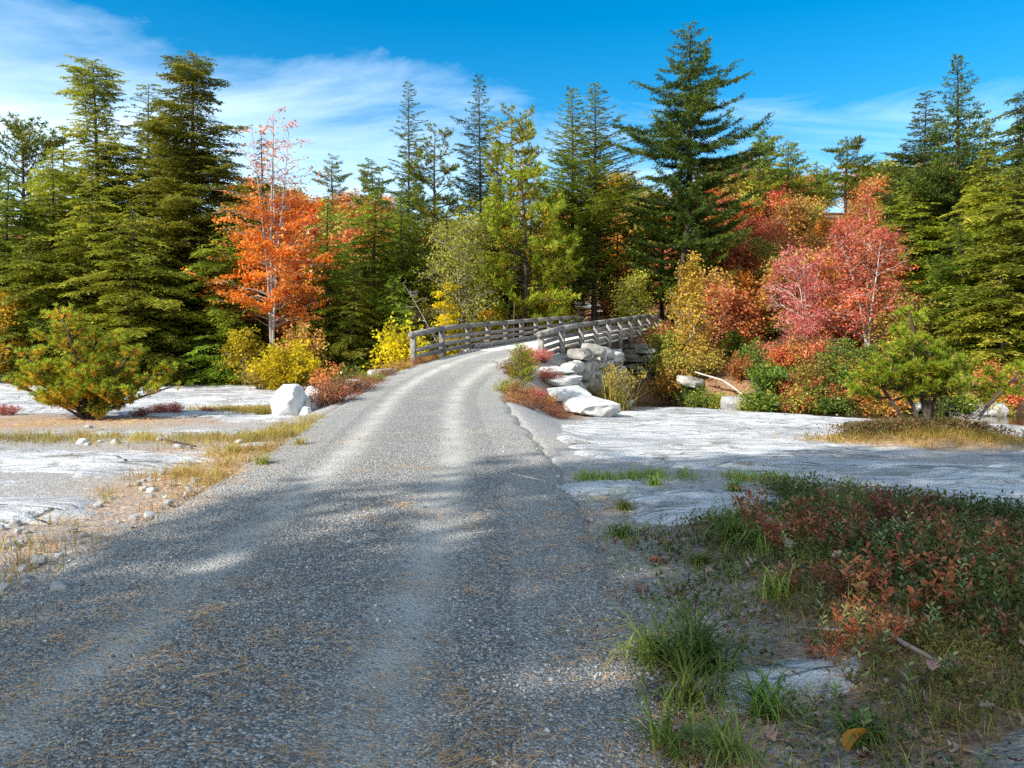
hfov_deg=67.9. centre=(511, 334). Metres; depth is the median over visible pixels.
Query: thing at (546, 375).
blueberry shrub
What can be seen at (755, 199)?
hillside sapling
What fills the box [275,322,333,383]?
hillside sapling
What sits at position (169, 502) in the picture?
stone
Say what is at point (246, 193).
hillside sapling
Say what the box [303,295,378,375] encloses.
hillside sapling
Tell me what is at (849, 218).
hillside sapling
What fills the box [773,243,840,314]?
hillside sapling
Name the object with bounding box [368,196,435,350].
hemlock tree
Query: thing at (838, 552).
fallen leaf
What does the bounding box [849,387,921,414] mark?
bank shrub
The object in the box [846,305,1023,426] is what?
pine
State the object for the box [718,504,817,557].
grass tuft
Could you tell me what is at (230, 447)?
grass tuft
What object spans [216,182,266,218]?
hillside sapling
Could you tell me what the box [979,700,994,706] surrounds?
fallen leaf
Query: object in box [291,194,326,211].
hillside sapling
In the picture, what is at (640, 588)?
fallen leaf
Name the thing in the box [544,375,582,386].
stone slab
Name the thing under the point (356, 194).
hillside sapling
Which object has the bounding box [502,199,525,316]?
bare tree
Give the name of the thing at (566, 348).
blueberry shrub
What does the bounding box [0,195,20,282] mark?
hemlock tree
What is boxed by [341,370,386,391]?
blueberry shrub
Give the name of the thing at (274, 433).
grass
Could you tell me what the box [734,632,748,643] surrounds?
fallen leaf
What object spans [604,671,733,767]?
grass tuft
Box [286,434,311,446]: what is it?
grass tuft
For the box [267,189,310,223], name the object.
hillside sapling
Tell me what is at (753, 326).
hillside sapling
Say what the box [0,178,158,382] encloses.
hemlock tree
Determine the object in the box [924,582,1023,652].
red shrub
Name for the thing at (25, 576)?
stone
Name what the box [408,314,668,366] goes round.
footbridge
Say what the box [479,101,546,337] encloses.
pine tree
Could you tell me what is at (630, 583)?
stone
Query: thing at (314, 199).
hillside sapling
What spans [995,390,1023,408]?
bank shrub
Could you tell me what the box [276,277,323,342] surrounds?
hillside sapling
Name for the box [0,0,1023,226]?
sky
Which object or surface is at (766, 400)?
bank shrub
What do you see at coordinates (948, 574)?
red shrub
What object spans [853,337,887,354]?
bank shrub
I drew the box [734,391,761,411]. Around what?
bank shrub
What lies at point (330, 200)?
hillside sapling
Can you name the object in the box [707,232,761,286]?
hillside sapling
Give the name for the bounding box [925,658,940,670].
fallen leaf
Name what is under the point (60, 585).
stone
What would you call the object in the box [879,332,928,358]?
bank shrub
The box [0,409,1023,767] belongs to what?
pine needles
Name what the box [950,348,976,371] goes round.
bank shrub
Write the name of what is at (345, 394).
blueberry shrub
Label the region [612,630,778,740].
grass tuft
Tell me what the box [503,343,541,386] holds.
spruce sapling
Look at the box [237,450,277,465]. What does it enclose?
grass tuft
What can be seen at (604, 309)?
hillside sapling
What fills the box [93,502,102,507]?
stone
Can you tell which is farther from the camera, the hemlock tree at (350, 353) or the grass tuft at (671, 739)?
the hemlock tree at (350, 353)
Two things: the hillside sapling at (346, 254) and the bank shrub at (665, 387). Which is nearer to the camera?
the bank shrub at (665, 387)
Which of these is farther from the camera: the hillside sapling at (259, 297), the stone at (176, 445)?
the hillside sapling at (259, 297)
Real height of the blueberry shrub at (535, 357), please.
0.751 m
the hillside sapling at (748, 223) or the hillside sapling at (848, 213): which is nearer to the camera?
the hillside sapling at (748, 223)
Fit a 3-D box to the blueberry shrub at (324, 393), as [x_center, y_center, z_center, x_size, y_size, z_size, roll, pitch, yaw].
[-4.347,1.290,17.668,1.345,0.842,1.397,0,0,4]
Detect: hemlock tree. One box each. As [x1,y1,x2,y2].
[0,147,110,374]
[0,166,62,375]
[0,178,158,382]
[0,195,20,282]
[0,232,81,378]
[22,54,182,329]
[51,206,221,385]
[55,124,70,202]
[78,83,217,321]
[85,50,287,383]
[122,262,214,385]
[158,214,275,384]
[180,305,267,387]
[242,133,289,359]
[272,196,377,375]
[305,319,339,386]
[309,262,390,378]
[310,191,430,363]
[352,275,432,372]
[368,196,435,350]
[370,81,451,322]
[408,262,467,354]
[421,74,543,331]
[429,205,509,352]
[453,193,530,342]
[511,86,634,320]
[521,82,668,327]
[527,237,579,335]
[580,229,647,317]
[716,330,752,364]
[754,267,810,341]
[858,90,968,278]
[873,172,972,325]
[879,160,906,221]
[882,225,1017,359]
[911,150,1023,333]
[916,168,1023,366]
[916,285,1006,360]
[925,126,963,249]
[934,265,1023,373]
[949,118,1006,249]
[961,90,1023,290]
[981,299,1023,374]
[999,115,1023,221]
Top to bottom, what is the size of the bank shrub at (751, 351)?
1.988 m
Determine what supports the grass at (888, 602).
on the ground at (26, 484)
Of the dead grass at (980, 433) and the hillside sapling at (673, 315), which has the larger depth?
the hillside sapling at (673, 315)
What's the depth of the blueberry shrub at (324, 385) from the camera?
20.45 m
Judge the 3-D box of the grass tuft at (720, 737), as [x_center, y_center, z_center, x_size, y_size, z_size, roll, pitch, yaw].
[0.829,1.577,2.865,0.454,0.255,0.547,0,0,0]
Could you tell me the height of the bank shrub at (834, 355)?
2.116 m
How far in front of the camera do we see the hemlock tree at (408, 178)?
50.72 m
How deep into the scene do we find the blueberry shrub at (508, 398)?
17.88 m
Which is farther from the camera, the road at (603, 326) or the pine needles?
the road at (603, 326)
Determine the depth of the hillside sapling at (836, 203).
86.56 m
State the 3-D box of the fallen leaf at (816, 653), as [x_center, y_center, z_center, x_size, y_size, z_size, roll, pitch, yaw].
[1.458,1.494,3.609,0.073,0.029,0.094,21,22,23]
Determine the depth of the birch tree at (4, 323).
33.26 m
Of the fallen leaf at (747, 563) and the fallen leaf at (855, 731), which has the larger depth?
the fallen leaf at (747, 563)
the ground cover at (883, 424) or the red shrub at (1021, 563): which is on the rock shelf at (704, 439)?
the ground cover at (883, 424)
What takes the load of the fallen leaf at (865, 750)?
on the ground at (26, 484)
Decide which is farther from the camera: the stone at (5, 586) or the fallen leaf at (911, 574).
the stone at (5, 586)
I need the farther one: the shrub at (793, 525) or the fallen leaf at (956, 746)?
the shrub at (793, 525)
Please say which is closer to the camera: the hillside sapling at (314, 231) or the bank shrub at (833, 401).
the bank shrub at (833, 401)
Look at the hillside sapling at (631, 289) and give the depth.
42.72 m
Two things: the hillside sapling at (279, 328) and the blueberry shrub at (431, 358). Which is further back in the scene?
the hillside sapling at (279, 328)
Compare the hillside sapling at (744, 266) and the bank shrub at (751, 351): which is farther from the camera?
the hillside sapling at (744, 266)
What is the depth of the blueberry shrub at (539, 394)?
19.29 m
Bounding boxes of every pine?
[0,302,181,419]
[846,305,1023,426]
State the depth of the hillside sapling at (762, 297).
40.01 m
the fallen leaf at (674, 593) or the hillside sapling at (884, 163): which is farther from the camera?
the hillside sapling at (884, 163)
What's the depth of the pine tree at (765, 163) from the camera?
59.44 m
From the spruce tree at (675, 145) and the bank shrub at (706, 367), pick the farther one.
the spruce tree at (675, 145)
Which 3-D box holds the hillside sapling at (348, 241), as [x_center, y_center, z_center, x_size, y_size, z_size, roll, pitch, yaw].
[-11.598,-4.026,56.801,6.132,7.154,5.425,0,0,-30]
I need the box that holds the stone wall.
[558,343,633,405]
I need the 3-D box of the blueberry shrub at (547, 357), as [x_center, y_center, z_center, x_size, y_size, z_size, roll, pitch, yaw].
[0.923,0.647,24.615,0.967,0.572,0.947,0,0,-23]
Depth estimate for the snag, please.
43.15 m
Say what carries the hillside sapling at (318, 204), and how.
on the ground at (26, 484)
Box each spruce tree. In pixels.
[602,20,779,306]
[880,53,1020,284]
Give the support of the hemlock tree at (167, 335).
on the ground at (26, 484)
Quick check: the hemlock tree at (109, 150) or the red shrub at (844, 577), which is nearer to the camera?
the red shrub at (844, 577)
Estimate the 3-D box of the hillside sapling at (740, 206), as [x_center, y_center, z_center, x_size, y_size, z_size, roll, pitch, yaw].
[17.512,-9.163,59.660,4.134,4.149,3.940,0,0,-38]
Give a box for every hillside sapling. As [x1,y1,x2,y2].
[39,317,100,372]
[212,181,265,238]
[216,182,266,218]
[218,324,267,385]
[219,174,270,231]
[235,192,312,252]
[241,262,284,338]
[244,199,268,230]
[247,234,343,345]
[266,231,350,316]
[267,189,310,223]
[267,211,337,248]
[268,219,344,288]
[275,181,313,202]
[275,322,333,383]
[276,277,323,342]
[284,201,345,234]
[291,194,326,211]
[298,193,333,209]
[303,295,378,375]
[304,198,347,223]
[304,199,387,233]
[306,253,389,330]
[311,192,345,215]
[316,232,371,315]
[318,203,377,236]
[329,234,385,260]
[331,215,395,271]
[333,186,365,214]
[334,199,399,232]
[337,189,386,213]
[342,204,385,229]
[348,209,410,270]
[348,226,402,272]
[380,193,396,211]
[384,297,439,358]
[460,305,516,348]
[512,274,540,334]
[527,293,580,334]
[588,253,638,319]
[597,170,620,218]
[607,268,658,326]
[609,168,652,210]
[613,186,652,230]
[621,260,652,288]
[626,199,668,243]
[649,250,673,295]
[664,279,676,323]
[677,261,762,342]
[678,300,724,350]
[682,276,756,351]
[693,190,738,225]
[703,221,735,256]
[705,287,771,344]
[707,216,733,227]
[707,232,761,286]
[711,248,757,279]
[714,167,742,195]
[718,172,766,220]
[719,271,758,305]
[722,193,758,221]
[723,303,771,348]
[724,200,766,230]
[724,214,784,256]
[729,268,767,319]
[731,189,769,224]
[733,231,791,304]
[742,251,811,338]
[743,157,775,187]
[743,250,777,298]
[749,251,791,296]
[750,212,799,255]
[754,182,804,228]
[755,241,781,258]
[758,199,784,240]
[761,170,804,188]
[767,252,800,302]
[769,194,820,254]
[772,183,807,207]
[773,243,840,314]
[780,193,833,242]
[781,201,827,250]
[785,168,822,206]
[789,281,846,344]
[792,259,874,344]
[793,298,845,346]
[794,230,835,256]
[794,242,843,272]
[797,218,837,247]
[810,215,849,243]
[811,216,847,243]
[814,175,834,212]
[814,240,845,273]
[821,183,842,211]
[829,267,883,345]
[834,174,856,211]
[835,160,879,209]
[836,172,891,215]
[839,207,862,225]
[840,215,861,229]
[841,184,888,211]
[844,193,882,231]
[846,196,878,222]
[849,156,896,204]
[859,200,893,224]
[861,259,925,328]
[861,283,943,349]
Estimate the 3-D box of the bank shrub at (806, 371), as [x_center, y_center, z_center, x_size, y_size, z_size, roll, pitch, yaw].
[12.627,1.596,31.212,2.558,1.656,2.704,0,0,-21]
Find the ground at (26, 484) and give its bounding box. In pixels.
[0,212,1023,767]
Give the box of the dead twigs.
[943,398,1008,427]
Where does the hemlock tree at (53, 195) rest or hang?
on the ground at (26, 484)
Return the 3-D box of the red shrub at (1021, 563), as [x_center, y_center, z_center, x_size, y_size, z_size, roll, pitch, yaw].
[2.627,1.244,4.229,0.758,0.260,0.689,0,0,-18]
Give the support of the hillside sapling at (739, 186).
on the ground at (26, 484)
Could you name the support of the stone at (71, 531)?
on the ground at (26, 484)
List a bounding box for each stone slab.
[540,366,574,375]
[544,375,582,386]
[547,385,591,400]
[561,393,620,416]
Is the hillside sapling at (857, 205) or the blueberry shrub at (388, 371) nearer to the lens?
the blueberry shrub at (388, 371)
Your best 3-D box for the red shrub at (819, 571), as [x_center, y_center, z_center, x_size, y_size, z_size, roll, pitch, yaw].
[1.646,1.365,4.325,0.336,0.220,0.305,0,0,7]
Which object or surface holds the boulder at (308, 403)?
on the ground at (26, 484)
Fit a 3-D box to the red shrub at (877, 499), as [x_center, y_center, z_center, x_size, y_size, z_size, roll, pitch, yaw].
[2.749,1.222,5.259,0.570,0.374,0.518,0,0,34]
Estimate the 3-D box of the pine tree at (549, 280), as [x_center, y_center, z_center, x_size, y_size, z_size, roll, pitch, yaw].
[0.573,-4.011,41.332,7.350,11.883,7.703,0,0,0]
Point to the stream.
(1017, 419)
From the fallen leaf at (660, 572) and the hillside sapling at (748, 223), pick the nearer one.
the fallen leaf at (660, 572)
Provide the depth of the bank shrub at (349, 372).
27.16 m
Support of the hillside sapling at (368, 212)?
on the ground at (26, 484)
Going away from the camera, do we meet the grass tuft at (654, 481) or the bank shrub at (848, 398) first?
the grass tuft at (654, 481)
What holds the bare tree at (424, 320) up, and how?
on the ground at (26, 484)
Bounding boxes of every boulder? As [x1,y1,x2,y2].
[270,384,306,417]
[305,386,322,409]
[306,395,311,409]
[368,368,396,376]
[677,375,704,387]
[719,396,752,409]
[906,402,921,413]
[965,403,1008,415]
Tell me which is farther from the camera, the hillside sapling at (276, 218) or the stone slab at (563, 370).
the hillside sapling at (276, 218)
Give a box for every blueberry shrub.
[0,403,22,415]
[128,406,150,416]
[142,403,168,413]
[163,399,185,412]
[201,407,214,411]
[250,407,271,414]
[303,373,351,407]
[303,375,337,402]
[317,383,362,404]
[323,369,372,393]
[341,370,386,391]
[356,369,388,382]
[367,363,399,376]
[381,356,418,371]
[406,353,427,364]
[424,354,444,360]
[490,378,525,392]
[493,357,531,376]
[498,391,526,402]
[500,380,537,401]
[508,344,545,363]
[511,391,546,409]
[525,387,548,404]
[531,399,569,415]
[532,347,554,363]
[534,364,565,381]
[542,392,560,405]
[547,407,574,418]
[555,344,572,352]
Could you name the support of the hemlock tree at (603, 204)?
on the ground at (26, 484)
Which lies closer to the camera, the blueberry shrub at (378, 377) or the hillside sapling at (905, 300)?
the blueberry shrub at (378, 377)
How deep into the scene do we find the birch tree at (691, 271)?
34.51 m
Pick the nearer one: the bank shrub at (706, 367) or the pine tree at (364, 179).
the bank shrub at (706, 367)
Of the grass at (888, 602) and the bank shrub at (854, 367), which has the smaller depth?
the grass at (888, 602)
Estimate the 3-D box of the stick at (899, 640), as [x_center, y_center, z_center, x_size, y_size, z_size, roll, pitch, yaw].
[1.797,1.399,3.401,0.034,0.049,0.342,0,0,-18]
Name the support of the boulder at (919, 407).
on the ground at (26, 484)
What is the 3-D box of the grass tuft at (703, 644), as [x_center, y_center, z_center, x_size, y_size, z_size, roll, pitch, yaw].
[0.903,1.490,3.634,0.912,0.588,0.912,0,0,0]
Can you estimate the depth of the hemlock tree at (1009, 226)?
33.18 m
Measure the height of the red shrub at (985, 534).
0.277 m
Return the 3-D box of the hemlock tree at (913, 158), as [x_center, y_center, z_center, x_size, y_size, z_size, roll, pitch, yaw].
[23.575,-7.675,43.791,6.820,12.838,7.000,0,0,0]
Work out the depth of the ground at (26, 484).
6.05 m
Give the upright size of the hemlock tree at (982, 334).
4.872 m
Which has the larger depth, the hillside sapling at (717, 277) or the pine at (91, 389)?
the hillside sapling at (717, 277)
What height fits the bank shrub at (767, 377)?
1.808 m
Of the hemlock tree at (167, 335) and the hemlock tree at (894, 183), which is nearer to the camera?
the hemlock tree at (167, 335)
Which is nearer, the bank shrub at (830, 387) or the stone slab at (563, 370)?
the stone slab at (563, 370)
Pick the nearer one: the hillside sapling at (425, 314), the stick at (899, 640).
the stick at (899, 640)
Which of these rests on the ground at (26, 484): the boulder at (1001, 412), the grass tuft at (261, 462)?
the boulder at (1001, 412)
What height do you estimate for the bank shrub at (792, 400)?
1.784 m
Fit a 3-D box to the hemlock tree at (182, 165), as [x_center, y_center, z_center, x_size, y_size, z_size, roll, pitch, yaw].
[-15.935,-5.497,38.809,9.242,17.888,9.258,0,0,0]
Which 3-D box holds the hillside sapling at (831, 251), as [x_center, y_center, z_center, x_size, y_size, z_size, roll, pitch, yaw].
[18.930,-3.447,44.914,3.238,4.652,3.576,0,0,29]
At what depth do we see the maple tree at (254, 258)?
35.16 m
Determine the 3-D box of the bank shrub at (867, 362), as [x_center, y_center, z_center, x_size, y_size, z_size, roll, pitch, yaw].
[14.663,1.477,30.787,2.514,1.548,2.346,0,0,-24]
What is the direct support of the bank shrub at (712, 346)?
on the ground at (26, 484)
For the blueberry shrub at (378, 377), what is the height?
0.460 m
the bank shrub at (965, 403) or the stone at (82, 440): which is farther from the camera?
the bank shrub at (965, 403)
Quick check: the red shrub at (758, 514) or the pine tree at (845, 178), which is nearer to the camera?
the red shrub at (758, 514)
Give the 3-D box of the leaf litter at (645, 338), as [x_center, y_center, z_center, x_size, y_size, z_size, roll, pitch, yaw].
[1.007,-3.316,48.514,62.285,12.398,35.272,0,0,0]
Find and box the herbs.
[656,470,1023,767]
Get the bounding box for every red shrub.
[730,477,835,555]
[760,500,879,558]
[772,556,833,595]
[796,487,954,544]
[805,625,869,665]
[812,553,893,607]
[828,590,933,651]
[839,541,978,624]
[865,478,957,529]
[882,529,998,584]
[886,502,1023,557]
[906,525,1023,595]
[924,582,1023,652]
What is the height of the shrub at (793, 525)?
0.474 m
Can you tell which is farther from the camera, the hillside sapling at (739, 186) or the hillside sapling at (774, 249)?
the hillside sapling at (739, 186)
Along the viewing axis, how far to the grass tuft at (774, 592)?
4.33 m
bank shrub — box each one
[234,359,275,389]
[308,361,358,385]
[328,362,364,382]
[637,320,706,354]
[642,344,690,375]
[642,361,691,402]
[644,318,676,340]
[644,345,696,380]
[646,349,678,376]
[651,354,697,388]
[652,347,699,367]
[667,380,712,404]
[669,343,727,378]
[682,384,719,407]
[696,338,730,370]
[701,391,733,408]
[721,349,759,381]
[732,337,770,371]
[733,380,785,411]
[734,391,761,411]
[739,354,794,392]
[742,390,770,411]
[747,334,792,370]
[761,341,800,372]
[767,380,829,412]
[769,332,824,370]
[770,375,799,394]
[777,385,821,413]
[782,383,823,403]
[789,383,846,414]
[790,355,843,389]
[794,381,858,413]
[797,327,844,367]
[800,374,839,399]
[804,332,868,380]
[815,350,858,376]
[817,361,872,393]
[821,338,866,359]
[830,395,864,414]
[833,379,882,411]
[834,375,902,409]
[845,359,860,375]
[849,341,889,365]
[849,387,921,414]
[850,353,884,379]
[852,384,915,416]
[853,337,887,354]
[858,363,903,399]
[858,388,918,415]
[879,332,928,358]
[898,392,976,416]
[936,390,982,415]
[937,393,972,414]
[949,339,995,370]
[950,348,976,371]
[961,388,1009,412]
[971,357,1012,386]
[973,362,1023,389]
[974,378,1021,404]
[977,399,1016,415]
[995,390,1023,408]
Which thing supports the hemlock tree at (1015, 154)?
on the ground at (26, 484)
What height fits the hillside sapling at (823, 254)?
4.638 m
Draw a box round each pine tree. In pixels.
[0,111,80,247]
[310,153,352,204]
[350,157,396,214]
[383,122,484,324]
[461,151,590,341]
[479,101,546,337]
[613,184,723,320]
[736,125,796,206]
[761,140,839,201]
[799,161,836,202]
[819,135,885,218]
[853,159,915,193]
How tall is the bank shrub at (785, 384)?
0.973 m
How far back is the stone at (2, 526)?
6.12 m
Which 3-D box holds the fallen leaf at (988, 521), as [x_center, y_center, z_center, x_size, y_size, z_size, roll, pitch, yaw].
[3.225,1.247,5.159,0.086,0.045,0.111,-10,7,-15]
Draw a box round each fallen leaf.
[635,583,646,593]
[653,569,666,577]
[672,586,687,596]
[673,583,690,591]
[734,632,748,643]
[745,557,757,567]
[763,723,777,740]
[784,537,796,547]
[813,644,827,656]
[831,550,841,556]
[842,728,867,753]
[854,746,875,758]
[855,750,869,762]
[904,725,919,736]
[909,570,917,580]
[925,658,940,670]
[947,739,964,752]
[951,611,963,618]
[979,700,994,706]
[983,515,993,523]
[1007,757,1023,760]
[1019,713,1023,724]
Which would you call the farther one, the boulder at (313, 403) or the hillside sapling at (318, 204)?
the hillside sapling at (318, 204)
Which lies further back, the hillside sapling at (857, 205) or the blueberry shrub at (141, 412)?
the hillside sapling at (857, 205)
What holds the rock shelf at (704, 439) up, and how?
on the ground at (26, 484)
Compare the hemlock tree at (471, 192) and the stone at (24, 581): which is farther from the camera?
the hemlock tree at (471, 192)
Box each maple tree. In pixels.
[180,107,348,351]
[758,242,844,345]
[813,187,926,346]
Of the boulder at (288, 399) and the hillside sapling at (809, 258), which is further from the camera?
the hillside sapling at (809, 258)
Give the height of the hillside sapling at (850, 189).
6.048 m
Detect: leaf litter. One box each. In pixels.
[238,242,1020,395]
[577,491,1023,767]
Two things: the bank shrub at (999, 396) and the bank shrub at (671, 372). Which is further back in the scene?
the bank shrub at (671, 372)
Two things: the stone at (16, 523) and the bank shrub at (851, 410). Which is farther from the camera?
the bank shrub at (851, 410)
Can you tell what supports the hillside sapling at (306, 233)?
on the ground at (26, 484)
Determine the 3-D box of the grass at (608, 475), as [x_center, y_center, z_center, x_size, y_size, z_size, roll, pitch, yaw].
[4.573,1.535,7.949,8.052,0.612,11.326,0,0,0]
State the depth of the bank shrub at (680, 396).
32.92 m
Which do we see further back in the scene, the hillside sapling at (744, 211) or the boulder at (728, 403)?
the hillside sapling at (744, 211)
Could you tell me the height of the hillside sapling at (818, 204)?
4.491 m
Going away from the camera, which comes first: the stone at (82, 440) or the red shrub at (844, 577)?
the red shrub at (844, 577)
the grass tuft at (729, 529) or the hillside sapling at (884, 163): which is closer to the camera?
the grass tuft at (729, 529)
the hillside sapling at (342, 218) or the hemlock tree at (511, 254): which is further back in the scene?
the hillside sapling at (342, 218)
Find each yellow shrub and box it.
[245,335,322,390]
[362,311,438,370]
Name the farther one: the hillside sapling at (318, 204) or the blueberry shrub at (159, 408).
the hillside sapling at (318, 204)
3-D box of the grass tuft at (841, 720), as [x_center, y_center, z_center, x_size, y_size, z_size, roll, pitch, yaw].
[1.327,1.531,2.947,0.424,0.298,0.438,0,0,0]
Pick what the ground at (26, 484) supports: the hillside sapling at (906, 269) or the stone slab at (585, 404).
the hillside sapling at (906, 269)
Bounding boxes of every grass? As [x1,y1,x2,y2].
[0,390,363,604]
[567,428,1023,767]
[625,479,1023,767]
[630,480,1023,746]
[772,423,1023,450]
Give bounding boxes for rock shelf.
[0,375,324,525]
[556,407,1023,767]
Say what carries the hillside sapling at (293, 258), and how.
on the ground at (26, 484)
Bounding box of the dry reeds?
[588,362,647,410]
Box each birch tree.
[0,288,44,381]
[409,209,503,351]
[429,281,465,357]
[662,250,718,361]
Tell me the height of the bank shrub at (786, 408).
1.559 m
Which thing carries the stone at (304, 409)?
on the rock shelf at (29, 510)
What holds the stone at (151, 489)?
on the ground at (26, 484)
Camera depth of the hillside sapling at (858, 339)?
38.35 m
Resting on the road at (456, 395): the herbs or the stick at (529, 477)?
the stick at (529, 477)
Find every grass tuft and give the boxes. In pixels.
[221,439,243,453]
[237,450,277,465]
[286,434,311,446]
[590,596,721,697]
[602,517,642,539]
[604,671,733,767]
[608,497,641,511]
[610,585,796,717]
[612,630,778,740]
[643,470,666,487]
[672,546,723,569]
[678,693,800,767]
[689,490,782,556]
[712,656,816,729]
[718,474,752,491]
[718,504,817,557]
[733,560,804,603]
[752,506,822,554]
[807,695,928,765]
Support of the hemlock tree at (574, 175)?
on the ground at (26, 484)
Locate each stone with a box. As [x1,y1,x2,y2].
[0,524,5,530]
[0,583,9,592]
[3,541,16,548]
[9,519,21,526]
[14,528,25,533]
[14,564,30,571]
[19,573,27,578]
[20,579,30,586]
[29,554,47,565]
[49,580,68,591]
[54,552,63,557]
[65,527,77,533]
[76,438,88,443]
[78,532,88,536]
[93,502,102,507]
[110,438,119,443]
[128,514,139,520]
[138,485,148,490]
[144,511,154,520]
[146,487,154,492]
[163,499,173,505]
[173,443,184,448]
[299,406,311,414]
[628,579,638,585]
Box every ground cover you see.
[805,415,1023,439]
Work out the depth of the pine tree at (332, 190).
81.54 m
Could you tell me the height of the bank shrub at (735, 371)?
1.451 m
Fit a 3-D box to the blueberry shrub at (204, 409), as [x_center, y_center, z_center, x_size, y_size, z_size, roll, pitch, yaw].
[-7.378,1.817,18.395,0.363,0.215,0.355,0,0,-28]
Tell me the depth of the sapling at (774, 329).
39.81 m
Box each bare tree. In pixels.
[403,280,458,347]
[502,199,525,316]
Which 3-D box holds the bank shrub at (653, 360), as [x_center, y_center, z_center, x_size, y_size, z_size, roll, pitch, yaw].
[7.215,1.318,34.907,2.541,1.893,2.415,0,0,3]
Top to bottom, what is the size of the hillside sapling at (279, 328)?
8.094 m
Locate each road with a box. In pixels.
[0,349,690,767]
[575,301,659,331]
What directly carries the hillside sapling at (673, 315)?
on the ground at (26, 484)
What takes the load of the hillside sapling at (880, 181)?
on the ground at (26, 484)
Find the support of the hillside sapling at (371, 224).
on the ground at (26, 484)
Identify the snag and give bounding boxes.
[677,226,688,333]
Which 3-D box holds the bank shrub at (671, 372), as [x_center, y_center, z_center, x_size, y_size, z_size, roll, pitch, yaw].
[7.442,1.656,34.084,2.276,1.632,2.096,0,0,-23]
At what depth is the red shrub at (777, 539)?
4.83 m
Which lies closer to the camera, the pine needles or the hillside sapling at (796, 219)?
the pine needles
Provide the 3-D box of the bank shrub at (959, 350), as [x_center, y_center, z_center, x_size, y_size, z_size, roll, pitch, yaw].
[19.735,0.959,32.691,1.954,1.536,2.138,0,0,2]
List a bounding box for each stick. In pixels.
[152,437,195,446]
[512,473,544,480]
[797,626,842,631]
[885,630,936,660]
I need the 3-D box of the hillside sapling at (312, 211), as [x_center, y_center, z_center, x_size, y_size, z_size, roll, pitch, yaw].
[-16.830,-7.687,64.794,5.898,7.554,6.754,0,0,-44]
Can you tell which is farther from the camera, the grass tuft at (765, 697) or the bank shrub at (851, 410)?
the bank shrub at (851, 410)
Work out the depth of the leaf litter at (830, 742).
3.65 m
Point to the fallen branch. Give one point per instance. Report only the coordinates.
(719, 379)
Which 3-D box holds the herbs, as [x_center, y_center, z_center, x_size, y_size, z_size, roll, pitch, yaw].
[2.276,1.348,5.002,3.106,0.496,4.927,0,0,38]
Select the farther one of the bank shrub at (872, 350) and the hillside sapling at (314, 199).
the hillside sapling at (314, 199)
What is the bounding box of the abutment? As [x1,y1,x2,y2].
[617,344,658,384]
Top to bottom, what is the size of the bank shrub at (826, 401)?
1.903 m
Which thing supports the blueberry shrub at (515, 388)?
on the ground at (26, 484)
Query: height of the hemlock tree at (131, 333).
8.866 m
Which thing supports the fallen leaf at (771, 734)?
on the ground at (26, 484)
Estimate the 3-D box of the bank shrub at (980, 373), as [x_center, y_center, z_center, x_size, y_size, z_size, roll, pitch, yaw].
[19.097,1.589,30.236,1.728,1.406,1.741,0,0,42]
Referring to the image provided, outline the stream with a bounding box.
[632,401,1023,425]
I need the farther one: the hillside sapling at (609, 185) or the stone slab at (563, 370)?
the hillside sapling at (609, 185)
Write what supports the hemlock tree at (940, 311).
on the ground at (26, 484)
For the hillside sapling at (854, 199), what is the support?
on the ground at (26, 484)
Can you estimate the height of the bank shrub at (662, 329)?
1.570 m
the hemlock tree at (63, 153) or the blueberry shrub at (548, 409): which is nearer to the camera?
the blueberry shrub at (548, 409)
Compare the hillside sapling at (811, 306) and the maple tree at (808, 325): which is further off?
the hillside sapling at (811, 306)
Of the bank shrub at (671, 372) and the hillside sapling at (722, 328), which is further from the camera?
the hillside sapling at (722, 328)
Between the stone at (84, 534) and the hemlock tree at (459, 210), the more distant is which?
the hemlock tree at (459, 210)
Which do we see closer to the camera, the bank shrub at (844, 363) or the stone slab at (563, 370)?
the stone slab at (563, 370)
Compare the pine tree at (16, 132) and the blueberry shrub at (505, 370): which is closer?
the blueberry shrub at (505, 370)
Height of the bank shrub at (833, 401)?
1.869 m
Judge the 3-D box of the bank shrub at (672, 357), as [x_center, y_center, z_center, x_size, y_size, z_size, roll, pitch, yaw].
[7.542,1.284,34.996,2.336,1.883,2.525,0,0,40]
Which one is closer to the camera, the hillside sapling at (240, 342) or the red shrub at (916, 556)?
the red shrub at (916, 556)
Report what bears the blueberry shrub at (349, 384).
on the ground at (26, 484)
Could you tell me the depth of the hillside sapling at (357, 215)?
60.13 m
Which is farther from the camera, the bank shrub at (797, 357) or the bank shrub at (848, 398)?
the bank shrub at (797, 357)
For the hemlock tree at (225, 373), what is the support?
on the ground at (26, 484)
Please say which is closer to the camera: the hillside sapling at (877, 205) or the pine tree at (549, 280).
the pine tree at (549, 280)
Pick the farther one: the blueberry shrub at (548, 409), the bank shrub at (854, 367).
the bank shrub at (854, 367)
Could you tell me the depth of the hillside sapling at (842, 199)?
80.35 m
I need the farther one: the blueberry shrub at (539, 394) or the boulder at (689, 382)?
the boulder at (689, 382)
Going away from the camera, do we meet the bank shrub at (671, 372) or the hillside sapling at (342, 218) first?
the bank shrub at (671, 372)
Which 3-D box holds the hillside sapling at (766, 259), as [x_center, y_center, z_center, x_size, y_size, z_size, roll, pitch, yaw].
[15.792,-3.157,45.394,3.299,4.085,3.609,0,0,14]
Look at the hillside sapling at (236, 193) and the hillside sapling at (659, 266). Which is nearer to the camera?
the hillside sapling at (659, 266)
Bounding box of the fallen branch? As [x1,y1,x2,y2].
[695,371,741,394]
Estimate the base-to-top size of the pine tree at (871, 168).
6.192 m
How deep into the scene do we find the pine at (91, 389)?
16.42 m

